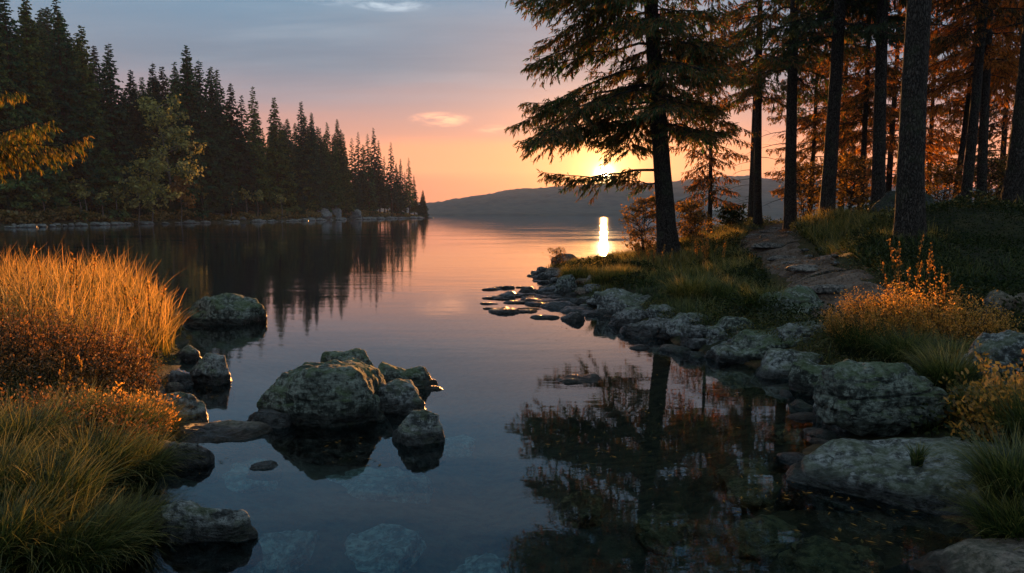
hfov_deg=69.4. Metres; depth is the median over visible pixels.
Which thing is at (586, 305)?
stone
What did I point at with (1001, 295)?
rock
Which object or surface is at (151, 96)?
spruce tree
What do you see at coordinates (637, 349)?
stone
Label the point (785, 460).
stone
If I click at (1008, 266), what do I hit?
grass
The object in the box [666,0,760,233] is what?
spruce tree
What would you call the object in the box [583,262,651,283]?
grass tussock
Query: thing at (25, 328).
flower stalks
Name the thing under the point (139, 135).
spruce tree
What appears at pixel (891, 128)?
larch tree
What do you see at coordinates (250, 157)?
spruce tree
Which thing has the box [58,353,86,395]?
flower stalks
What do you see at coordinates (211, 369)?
rock
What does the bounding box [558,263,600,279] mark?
grass tussock
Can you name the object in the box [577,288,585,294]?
stone
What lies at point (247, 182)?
spruce tree
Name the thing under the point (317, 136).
spruce tree
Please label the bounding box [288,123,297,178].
spruce tree
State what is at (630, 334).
rock
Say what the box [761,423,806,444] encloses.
submerged rock
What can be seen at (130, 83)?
spruce tree
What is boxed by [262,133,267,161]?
spruce tree
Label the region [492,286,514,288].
slate
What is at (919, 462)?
grass tussock
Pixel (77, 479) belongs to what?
grass tussock
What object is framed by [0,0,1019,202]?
sky
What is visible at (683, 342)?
stone
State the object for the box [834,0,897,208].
spruce tree
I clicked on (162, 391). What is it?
rock
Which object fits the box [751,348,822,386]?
rock
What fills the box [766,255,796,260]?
stone step
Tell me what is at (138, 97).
spruce tree
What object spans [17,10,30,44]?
spruce tree
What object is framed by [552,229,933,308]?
undergrowth
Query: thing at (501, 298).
slate
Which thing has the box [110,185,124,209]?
birch tree
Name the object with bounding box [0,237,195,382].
grass
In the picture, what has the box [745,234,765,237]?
stone step
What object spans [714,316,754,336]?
rock
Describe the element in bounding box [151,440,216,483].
rock
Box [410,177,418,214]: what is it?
spruce tree
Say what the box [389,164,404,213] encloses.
spruce tree
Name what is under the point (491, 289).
slate
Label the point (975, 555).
rock
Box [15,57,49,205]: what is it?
spruce tree
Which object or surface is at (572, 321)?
slate
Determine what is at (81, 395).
shrub
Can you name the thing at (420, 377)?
rock
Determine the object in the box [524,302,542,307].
slate
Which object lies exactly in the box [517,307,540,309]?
slate
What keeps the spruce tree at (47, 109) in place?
on the ground at (504, 489)
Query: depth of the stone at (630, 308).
10.82 m
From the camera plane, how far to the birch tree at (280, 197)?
155.44 m
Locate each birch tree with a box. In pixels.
[35,187,50,210]
[69,183,89,220]
[70,176,90,220]
[94,191,109,215]
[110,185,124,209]
[117,175,161,223]
[121,156,182,221]
[131,93,206,193]
[168,174,197,222]
[192,184,208,219]
[239,188,250,217]
[250,189,264,215]
[274,193,286,218]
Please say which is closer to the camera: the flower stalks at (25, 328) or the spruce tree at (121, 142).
the flower stalks at (25, 328)
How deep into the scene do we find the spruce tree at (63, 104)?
100.98 m
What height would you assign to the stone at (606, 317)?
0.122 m
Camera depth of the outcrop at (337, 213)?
189.65 m
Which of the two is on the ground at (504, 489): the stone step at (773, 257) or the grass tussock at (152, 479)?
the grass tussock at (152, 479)
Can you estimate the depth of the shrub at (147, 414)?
4.77 m
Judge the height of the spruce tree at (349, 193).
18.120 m
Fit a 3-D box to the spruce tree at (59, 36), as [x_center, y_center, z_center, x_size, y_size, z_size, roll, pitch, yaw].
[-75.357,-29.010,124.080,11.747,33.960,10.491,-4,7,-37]
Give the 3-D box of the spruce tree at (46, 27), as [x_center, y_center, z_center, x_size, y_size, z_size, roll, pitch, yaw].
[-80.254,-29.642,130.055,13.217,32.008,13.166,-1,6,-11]
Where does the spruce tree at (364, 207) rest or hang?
on the ground at (504, 489)
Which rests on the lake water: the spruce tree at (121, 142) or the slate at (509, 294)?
the slate at (509, 294)
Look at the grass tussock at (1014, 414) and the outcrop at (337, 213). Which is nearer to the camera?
the grass tussock at (1014, 414)
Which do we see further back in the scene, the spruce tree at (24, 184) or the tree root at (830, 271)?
the spruce tree at (24, 184)
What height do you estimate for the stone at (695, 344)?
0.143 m
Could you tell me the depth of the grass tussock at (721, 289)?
10.61 m
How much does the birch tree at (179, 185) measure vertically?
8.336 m
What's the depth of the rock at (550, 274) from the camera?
17.87 m
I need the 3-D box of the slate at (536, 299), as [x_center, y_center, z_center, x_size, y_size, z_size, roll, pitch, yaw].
[0.545,0.294,13.583,0.725,0.187,0.765,-1,6,-13]
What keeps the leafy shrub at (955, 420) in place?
on the ground at (504, 489)
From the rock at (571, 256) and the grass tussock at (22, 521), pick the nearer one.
the grass tussock at (22, 521)
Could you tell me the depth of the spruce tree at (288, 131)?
214.21 m
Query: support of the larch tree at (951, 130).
on the ground at (504, 489)
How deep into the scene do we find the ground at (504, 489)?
6.72 m
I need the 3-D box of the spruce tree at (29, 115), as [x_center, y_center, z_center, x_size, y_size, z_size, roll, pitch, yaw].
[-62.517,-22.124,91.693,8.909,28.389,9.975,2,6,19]
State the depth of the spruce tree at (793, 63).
21.55 m
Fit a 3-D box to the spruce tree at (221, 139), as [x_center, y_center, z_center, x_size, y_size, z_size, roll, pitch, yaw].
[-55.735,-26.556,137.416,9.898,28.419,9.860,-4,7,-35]
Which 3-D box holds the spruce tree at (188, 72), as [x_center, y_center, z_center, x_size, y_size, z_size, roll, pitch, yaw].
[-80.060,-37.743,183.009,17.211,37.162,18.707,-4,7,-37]
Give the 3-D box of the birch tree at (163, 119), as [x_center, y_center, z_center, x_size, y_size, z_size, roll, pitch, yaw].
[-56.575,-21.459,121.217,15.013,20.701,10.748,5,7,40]
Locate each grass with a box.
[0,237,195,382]
[0,339,171,572]
[546,204,958,292]
[627,228,998,324]
[633,191,1023,267]
[659,283,1011,374]
[696,238,1023,436]
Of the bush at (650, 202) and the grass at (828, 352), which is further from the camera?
the bush at (650, 202)
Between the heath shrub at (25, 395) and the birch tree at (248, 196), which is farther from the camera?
the birch tree at (248, 196)
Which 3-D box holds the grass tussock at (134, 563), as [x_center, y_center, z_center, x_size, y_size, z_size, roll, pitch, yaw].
[-1.935,1.177,3.629,0.799,0.360,0.796,-3,6,-27]
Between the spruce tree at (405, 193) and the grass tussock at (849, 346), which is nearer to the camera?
the grass tussock at (849, 346)
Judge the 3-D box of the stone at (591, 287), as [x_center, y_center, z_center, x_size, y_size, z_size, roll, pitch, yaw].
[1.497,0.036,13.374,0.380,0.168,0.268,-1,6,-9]
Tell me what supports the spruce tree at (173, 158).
on the ground at (504, 489)
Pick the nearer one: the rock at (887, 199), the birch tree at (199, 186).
the rock at (887, 199)
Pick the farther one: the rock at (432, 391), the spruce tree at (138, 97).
the spruce tree at (138, 97)
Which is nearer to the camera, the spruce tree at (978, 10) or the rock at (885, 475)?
the rock at (885, 475)
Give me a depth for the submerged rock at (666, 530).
4.40 m
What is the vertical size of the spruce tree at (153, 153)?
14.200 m
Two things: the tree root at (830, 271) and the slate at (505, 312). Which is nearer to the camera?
the tree root at (830, 271)
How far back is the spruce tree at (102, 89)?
119.43 m
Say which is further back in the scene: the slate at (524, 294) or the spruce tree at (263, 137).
the spruce tree at (263, 137)
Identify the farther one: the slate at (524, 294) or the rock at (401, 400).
the slate at (524, 294)
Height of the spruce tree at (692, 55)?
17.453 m
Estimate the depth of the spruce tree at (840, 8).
17.03 m
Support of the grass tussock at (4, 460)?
on the ground at (504, 489)
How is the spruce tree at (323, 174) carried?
on the ground at (504, 489)
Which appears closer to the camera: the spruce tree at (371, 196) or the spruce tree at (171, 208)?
the spruce tree at (171, 208)
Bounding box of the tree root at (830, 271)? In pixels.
[793,269,850,284]
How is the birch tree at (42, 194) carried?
on the ground at (504, 489)
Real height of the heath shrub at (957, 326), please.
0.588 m
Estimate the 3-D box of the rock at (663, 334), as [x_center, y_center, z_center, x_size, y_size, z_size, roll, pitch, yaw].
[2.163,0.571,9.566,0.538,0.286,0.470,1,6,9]
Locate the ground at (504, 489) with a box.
[0,175,1023,572]
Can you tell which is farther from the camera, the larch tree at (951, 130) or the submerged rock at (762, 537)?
the larch tree at (951, 130)
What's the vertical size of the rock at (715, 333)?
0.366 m
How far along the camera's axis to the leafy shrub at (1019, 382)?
4.50 m
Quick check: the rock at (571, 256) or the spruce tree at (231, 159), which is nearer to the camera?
the rock at (571, 256)
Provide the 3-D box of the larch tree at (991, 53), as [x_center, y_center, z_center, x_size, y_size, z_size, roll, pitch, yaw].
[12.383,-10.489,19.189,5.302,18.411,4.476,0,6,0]
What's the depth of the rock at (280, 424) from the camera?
5.56 m
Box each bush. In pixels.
[542,245,569,264]
[618,192,677,252]
[675,200,720,241]
[712,201,748,225]
[774,158,845,217]
[836,151,871,213]
[925,154,976,204]
[958,152,1006,199]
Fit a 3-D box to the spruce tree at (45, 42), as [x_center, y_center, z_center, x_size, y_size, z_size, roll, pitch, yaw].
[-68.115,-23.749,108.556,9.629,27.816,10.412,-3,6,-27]
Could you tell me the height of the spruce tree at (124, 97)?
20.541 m
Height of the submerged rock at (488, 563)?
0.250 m
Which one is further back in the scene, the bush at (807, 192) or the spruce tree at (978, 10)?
the bush at (807, 192)
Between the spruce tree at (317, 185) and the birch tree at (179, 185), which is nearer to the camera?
the birch tree at (179, 185)
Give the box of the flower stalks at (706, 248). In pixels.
[694,231,726,262]
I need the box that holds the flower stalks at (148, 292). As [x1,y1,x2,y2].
[122,281,165,340]
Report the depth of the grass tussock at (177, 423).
5.31 m
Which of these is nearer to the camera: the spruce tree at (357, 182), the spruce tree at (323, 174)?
the spruce tree at (323, 174)
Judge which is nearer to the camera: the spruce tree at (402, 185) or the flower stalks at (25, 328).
the flower stalks at (25, 328)
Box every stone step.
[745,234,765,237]
[751,242,783,248]
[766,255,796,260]
[781,260,800,263]
[784,264,819,271]
[810,284,847,293]
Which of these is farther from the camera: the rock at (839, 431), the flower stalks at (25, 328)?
the flower stalks at (25, 328)
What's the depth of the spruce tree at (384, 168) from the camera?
240.37 m
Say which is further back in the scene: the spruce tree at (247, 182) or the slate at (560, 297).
the spruce tree at (247, 182)
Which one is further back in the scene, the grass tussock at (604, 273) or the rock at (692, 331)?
the grass tussock at (604, 273)
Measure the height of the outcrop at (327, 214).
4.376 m
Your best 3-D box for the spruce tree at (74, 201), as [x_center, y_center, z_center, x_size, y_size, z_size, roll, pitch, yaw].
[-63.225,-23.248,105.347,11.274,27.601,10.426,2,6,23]
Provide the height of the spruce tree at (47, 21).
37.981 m
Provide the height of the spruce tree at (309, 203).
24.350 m
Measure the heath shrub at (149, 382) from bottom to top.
0.518 m
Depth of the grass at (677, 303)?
10.48 m
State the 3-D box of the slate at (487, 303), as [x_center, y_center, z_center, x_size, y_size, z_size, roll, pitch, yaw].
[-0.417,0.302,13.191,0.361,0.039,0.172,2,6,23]
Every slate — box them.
[480,302,497,304]
[482,288,500,289]
[482,297,502,299]
[486,306,521,318]
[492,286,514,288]
[493,298,509,299]
[494,291,519,300]
[503,300,527,304]
[516,293,532,295]
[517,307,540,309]
[518,286,536,292]
[519,309,537,312]
[520,297,544,300]
[524,298,553,306]
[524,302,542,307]
[530,315,559,319]
[537,285,554,292]
[540,301,576,313]
[549,296,572,297]
[558,306,593,317]
[560,311,587,331]
[565,292,577,296]
[580,309,602,322]
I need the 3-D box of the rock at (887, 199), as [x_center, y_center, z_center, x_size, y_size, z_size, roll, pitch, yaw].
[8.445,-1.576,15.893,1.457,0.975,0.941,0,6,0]
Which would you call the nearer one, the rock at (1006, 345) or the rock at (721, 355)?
the rock at (1006, 345)
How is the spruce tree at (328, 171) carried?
on the ground at (504, 489)
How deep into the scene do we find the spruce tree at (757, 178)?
26.38 m
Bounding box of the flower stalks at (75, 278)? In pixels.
[33,246,95,312]
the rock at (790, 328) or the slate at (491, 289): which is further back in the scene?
the slate at (491, 289)
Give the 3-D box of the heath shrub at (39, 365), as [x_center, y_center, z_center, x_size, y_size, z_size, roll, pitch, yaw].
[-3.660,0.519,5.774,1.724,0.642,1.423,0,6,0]
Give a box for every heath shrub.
[0,265,140,387]
[0,311,167,400]
[0,375,168,450]
[6,337,167,403]
[59,381,180,438]
[819,273,987,344]
[898,287,1023,344]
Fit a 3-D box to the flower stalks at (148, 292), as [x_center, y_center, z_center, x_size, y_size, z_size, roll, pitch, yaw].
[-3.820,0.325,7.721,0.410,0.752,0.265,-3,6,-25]
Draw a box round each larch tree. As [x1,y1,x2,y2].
[0,89,94,183]
[762,7,859,207]
[797,17,897,210]
[821,0,962,191]
[886,1,978,194]
[891,0,1023,199]
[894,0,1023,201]
[899,0,1021,204]
[932,7,1019,198]
[948,0,1023,132]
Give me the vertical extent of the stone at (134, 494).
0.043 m
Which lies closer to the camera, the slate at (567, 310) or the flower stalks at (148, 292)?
the flower stalks at (148, 292)
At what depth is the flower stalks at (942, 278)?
7.27 m
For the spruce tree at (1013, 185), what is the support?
on the ground at (504, 489)
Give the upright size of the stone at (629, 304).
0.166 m
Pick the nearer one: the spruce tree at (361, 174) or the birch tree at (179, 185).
the birch tree at (179, 185)
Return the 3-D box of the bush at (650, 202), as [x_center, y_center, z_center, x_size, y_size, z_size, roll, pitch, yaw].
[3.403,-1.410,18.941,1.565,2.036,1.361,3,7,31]
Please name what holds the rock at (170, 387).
on the ground at (504, 489)
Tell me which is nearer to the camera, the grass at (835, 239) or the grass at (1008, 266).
the grass at (1008, 266)
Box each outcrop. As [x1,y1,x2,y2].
[313,208,331,219]
[331,206,341,217]
[349,209,361,218]
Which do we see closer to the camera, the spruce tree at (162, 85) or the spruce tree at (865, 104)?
the spruce tree at (865, 104)
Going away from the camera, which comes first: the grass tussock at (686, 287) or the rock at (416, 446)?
the rock at (416, 446)
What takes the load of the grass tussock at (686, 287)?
on the ground at (504, 489)
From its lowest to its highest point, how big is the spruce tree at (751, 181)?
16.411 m
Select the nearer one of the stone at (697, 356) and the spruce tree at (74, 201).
the stone at (697, 356)
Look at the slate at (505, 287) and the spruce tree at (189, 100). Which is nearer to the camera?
the slate at (505, 287)
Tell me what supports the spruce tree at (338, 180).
on the ground at (504, 489)
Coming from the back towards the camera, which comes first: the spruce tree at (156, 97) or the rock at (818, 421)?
the spruce tree at (156, 97)
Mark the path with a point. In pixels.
(851, 278)
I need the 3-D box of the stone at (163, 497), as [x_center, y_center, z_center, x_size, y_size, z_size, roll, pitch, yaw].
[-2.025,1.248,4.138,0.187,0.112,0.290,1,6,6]
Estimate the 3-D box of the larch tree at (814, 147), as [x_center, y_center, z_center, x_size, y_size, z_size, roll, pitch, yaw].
[13.068,-9.501,32.000,4.385,14.409,4.392,0,6,0]
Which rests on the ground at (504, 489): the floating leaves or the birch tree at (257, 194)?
the birch tree at (257, 194)
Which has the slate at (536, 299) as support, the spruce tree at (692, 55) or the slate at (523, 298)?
the slate at (523, 298)
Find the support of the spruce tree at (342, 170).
on the ground at (504, 489)
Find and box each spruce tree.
[0,0,62,210]
[0,36,46,211]
[7,0,88,220]
[10,17,21,46]
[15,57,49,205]
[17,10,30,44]
[33,28,54,96]
[34,8,47,39]
[38,7,55,44]
[41,24,57,61]
[43,0,101,202]
[48,24,123,214]
[49,12,77,77]
[70,38,84,78]
[73,25,134,220]
[88,46,105,106]
[97,44,140,203]
[97,55,117,128]
[113,96,150,210]
[117,90,143,175]
[124,70,158,198]
[126,202,133,216]
[129,89,165,211]
[132,196,144,215]
[133,83,146,117]
[138,77,147,114]
[142,64,175,198]
[145,77,168,201]
[147,133,160,202]
[155,67,197,207]
[159,179,167,208]
[161,62,202,202]
[165,77,170,97]
[165,199,177,217]
[169,78,209,212]
[171,45,224,218]
[176,190,185,216]
[178,58,197,92]
[190,61,233,207]
[203,67,242,211]
[210,70,246,206]
[223,83,260,212]
[234,95,264,204]
[244,87,275,206]
[248,108,267,171]
[258,97,302,213]
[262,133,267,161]
[278,124,297,201]
[281,124,290,158]
[284,119,293,154]
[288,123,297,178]
[290,116,322,210]
[291,102,318,206]
[305,113,329,210]
[315,126,322,156]
[318,139,336,205]
[319,135,341,212]
[320,122,335,169]
[330,136,345,205]
[330,140,346,208]
[331,119,350,215]
[336,129,357,208]
[342,134,357,206]
[342,153,355,217]
[348,138,363,203]
[352,169,360,209]
[354,132,368,209]
[359,145,375,211]
[360,133,380,216]
[369,129,384,205]
[376,140,390,212]
[381,156,391,212]
[384,143,399,216]
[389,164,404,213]
[398,159,406,216]
[402,172,408,212]
[405,158,415,216]
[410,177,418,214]
[417,190,429,217]
[504,0,753,257]
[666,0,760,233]
[693,0,827,225]
[712,0,822,222]
[722,0,875,229]
[746,0,932,214]
[785,0,951,209]
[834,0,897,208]
[892,0,966,242]
[969,15,1023,203]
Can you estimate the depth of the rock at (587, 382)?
7.05 m
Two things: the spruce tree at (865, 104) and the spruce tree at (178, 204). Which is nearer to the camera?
the spruce tree at (865, 104)
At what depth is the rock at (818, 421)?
5.68 m
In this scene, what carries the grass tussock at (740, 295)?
on the ground at (504, 489)
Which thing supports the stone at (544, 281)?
on the ground at (504, 489)
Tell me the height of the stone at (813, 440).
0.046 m
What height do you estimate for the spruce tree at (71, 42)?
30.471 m
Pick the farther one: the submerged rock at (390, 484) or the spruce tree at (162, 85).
the spruce tree at (162, 85)
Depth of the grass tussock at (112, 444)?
4.00 m
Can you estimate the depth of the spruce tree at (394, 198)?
240.33 m
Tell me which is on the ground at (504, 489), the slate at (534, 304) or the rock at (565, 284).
the rock at (565, 284)
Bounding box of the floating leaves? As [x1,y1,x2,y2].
[199,332,929,572]
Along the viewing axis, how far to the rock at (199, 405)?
5.66 m
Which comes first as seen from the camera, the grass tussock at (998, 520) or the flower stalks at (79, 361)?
the grass tussock at (998, 520)
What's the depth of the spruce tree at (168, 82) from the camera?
137.91 m
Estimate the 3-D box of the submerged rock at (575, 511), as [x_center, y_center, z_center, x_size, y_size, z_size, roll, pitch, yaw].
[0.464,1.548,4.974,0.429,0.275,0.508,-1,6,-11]
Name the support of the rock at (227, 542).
on the ground at (504, 489)
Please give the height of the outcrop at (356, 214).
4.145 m
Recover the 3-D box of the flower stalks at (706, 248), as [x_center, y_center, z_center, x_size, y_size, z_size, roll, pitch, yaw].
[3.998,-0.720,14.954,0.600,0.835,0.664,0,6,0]
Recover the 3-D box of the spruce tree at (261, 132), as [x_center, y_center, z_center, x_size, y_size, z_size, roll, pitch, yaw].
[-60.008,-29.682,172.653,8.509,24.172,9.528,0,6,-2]
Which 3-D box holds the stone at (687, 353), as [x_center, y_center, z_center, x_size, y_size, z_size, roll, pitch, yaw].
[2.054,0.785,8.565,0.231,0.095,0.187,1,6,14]
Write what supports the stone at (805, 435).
on the ground at (504, 489)
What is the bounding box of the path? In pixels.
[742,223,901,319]
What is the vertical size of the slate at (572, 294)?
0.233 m
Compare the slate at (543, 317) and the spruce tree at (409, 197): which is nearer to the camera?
the slate at (543, 317)
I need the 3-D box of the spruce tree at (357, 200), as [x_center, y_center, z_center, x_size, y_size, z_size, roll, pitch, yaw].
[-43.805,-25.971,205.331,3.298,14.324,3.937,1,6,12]
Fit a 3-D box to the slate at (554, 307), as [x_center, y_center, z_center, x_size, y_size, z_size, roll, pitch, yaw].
[0.809,0.363,12.785,0.665,0.229,0.621,3,7,31]
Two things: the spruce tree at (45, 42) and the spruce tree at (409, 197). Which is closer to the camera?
the spruce tree at (45, 42)
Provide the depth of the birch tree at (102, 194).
105.43 m
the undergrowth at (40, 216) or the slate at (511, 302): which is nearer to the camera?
the slate at (511, 302)
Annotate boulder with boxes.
[25,224,37,227]
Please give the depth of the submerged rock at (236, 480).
4.87 m
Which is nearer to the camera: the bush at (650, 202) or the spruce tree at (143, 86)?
the bush at (650, 202)
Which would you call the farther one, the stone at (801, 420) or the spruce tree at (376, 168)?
the spruce tree at (376, 168)
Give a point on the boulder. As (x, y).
(31, 226)
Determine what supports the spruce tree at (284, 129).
on the ground at (504, 489)
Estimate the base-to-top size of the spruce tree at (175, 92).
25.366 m
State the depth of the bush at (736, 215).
25.68 m
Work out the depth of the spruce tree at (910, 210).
10.53 m
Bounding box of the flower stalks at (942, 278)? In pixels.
[927,255,962,322]
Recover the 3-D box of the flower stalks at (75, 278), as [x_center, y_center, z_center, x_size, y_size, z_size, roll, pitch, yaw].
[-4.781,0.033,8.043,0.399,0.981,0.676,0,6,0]
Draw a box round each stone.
[130,492,140,500]
[142,495,171,511]
[536,272,545,279]
[537,280,548,282]
[575,296,590,304]
[576,278,586,283]
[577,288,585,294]
[579,304,596,307]
[585,284,602,292]
[586,298,596,305]
[602,314,611,320]
[622,302,644,308]
[623,306,644,310]
[626,344,650,354]
[657,344,690,360]
[680,338,692,346]
[684,350,695,358]
[685,338,706,349]
[689,351,704,361]
[772,452,804,469]
[777,389,794,403]
[782,412,816,428]
[788,399,812,413]
[799,427,817,443]
[809,437,827,443]
[810,428,838,439]
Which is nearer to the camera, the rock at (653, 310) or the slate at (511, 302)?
the rock at (653, 310)
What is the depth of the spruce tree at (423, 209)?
265.74 m
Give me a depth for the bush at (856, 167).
22.53 m
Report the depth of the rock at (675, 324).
9.27 m
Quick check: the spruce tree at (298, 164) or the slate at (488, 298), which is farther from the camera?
the spruce tree at (298, 164)
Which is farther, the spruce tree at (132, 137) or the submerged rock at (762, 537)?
the spruce tree at (132, 137)
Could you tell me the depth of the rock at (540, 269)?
18.97 m
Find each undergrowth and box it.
[0,206,419,223]
[0,310,186,572]
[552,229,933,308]
[640,190,1023,457]
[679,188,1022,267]
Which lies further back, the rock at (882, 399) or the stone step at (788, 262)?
the stone step at (788, 262)
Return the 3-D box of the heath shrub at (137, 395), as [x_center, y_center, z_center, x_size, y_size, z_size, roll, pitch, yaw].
[-2.773,0.851,5.025,1.033,0.430,1.027,0,6,0]
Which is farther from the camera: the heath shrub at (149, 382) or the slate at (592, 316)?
the slate at (592, 316)
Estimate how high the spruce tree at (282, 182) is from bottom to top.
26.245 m
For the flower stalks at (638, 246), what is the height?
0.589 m
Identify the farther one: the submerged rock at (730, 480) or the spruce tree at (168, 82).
the spruce tree at (168, 82)
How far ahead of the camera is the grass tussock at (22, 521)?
3.07 m
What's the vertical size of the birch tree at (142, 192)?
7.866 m
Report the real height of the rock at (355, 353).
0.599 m
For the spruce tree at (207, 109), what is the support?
on the ground at (504, 489)
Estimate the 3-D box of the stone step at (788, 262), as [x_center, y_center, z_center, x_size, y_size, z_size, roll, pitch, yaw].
[4.878,-0.382,12.351,0.726,0.135,0.485,2,6,17]
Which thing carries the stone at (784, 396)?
on the ground at (504, 489)
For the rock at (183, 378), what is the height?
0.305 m
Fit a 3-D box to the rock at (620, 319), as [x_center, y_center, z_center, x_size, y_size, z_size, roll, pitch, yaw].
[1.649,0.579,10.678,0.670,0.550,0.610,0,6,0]
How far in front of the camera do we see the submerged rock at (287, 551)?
3.97 m
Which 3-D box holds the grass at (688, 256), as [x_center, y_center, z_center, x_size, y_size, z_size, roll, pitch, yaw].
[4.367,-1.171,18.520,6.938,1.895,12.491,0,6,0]
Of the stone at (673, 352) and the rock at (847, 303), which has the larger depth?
the stone at (673, 352)
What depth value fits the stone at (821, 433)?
5.24 m
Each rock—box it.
[148,379,164,402]
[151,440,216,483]
[153,500,262,572]
[157,392,209,434]
[164,382,185,393]
[165,370,195,395]
[172,420,274,452]
[176,345,201,364]
[183,293,268,344]
[189,353,234,404]
[221,457,280,492]
[246,460,282,480]
[247,409,298,448]
[248,529,319,572]
[256,358,393,466]
[320,348,373,366]
[325,466,433,503]
[344,523,426,572]
[376,379,425,429]
[378,361,439,405]
[389,409,445,474]
[421,385,446,397]
[444,434,476,456]
[450,553,509,572]
[535,266,547,275]
[546,270,560,279]
[551,253,576,261]
[551,491,608,531]
[553,274,576,294]
[553,373,601,391]
[594,288,649,315]
[603,308,645,336]
[618,317,671,347]
[634,503,696,557]
[648,304,675,319]
[658,320,670,339]
[666,312,708,337]
[680,325,709,341]
[689,370,745,396]
[699,341,749,369]
[706,324,727,344]
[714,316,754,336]
[714,457,779,513]
[720,514,802,560]
[731,326,813,359]
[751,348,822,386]
[758,284,824,321]
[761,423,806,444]
[773,318,836,340]
[773,436,1011,519]
[778,535,884,572]
[788,360,829,405]
[813,359,955,436]
[813,403,821,427]
[821,421,857,436]
[831,297,861,316]
[869,191,934,216]
[881,538,1023,572]
[961,330,1023,381]
[979,290,1023,319]
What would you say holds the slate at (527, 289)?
on the ground at (504, 489)
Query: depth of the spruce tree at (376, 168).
229.05 m
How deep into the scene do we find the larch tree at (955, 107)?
23.68 m
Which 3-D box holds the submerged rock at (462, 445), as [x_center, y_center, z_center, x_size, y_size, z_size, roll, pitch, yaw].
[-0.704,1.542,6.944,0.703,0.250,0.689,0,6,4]
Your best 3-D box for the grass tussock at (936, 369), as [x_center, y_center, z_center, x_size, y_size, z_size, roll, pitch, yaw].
[3.088,0.573,5.220,0.921,0.384,0.914,0,6,0]
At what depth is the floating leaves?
4.21 m
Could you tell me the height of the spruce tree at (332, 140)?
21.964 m
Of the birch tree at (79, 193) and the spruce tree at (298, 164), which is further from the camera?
the spruce tree at (298, 164)
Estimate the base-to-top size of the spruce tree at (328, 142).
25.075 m
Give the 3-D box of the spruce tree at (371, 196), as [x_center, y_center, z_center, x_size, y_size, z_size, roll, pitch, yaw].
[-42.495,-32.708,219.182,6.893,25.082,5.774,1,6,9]
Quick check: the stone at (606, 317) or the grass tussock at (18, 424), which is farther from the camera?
the stone at (606, 317)
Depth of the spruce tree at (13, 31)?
142.99 m
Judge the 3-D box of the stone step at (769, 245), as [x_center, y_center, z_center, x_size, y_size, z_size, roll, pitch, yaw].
[5.545,-0.875,15.877,0.885,0.142,0.412,0,6,0]
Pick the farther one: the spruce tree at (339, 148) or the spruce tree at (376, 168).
the spruce tree at (376, 168)
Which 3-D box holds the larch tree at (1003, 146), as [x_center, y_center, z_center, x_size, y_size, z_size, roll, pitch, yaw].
[21.323,-10.686,31.292,5.450,16.407,5.068,0,6,0]
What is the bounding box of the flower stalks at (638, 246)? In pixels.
[636,243,672,267]
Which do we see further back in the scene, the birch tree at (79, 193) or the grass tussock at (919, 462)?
the birch tree at (79, 193)
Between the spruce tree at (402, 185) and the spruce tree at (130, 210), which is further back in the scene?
the spruce tree at (402, 185)
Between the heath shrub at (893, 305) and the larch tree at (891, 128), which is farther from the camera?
the larch tree at (891, 128)
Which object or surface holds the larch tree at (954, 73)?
on the ground at (504, 489)
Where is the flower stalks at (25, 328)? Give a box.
[21,319,42,350]
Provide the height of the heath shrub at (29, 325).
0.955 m
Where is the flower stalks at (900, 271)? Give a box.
[881,233,932,320]
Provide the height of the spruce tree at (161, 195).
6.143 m
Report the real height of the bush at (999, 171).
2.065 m
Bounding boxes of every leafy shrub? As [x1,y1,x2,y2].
[938,368,1003,440]
[943,340,1023,442]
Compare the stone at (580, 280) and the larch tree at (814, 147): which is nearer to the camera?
the stone at (580, 280)
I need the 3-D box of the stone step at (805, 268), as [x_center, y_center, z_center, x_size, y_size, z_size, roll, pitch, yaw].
[4.337,-0.271,10.970,0.548,0.128,0.412,1,6,6]
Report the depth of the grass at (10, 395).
5.06 m
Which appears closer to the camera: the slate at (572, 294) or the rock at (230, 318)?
the rock at (230, 318)
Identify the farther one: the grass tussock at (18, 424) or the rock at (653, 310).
the rock at (653, 310)
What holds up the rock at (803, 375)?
on the ground at (504, 489)
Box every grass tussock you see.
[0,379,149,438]
[0,386,109,465]
[0,394,77,457]
[0,421,92,518]
[0,435,159,534]
[0,474,172,572]
[0,475,117,572]
[11,409,176,497]
[51,491,184,572]
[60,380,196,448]
[92,479,200,570]
[93,424,210,495]
[132,397,204,442]
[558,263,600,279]
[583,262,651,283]
[654,272,735,301]
[690,273,767,302]
[714,282,818,316]
[809,308,908,357]
[843,320,959,364]
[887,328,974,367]
[887,341,1006,394]
[904,442,933,466]
[916,418,1023,512]
[917,467,1023,550]
[935,372,1023,450]
[941,377,989,420]
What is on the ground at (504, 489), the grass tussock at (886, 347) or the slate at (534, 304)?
the grass tussock at (886, 347)
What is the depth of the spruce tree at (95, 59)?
148.05 m
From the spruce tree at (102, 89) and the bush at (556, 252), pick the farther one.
the spruce tree at (102, 89)
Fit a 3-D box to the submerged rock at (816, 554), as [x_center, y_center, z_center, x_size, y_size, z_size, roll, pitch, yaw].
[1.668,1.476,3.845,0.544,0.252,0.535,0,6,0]
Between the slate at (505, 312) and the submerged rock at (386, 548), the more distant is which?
the slate at (505, 312)
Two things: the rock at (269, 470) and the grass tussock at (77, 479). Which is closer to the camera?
the grass tussock at (77, 479)

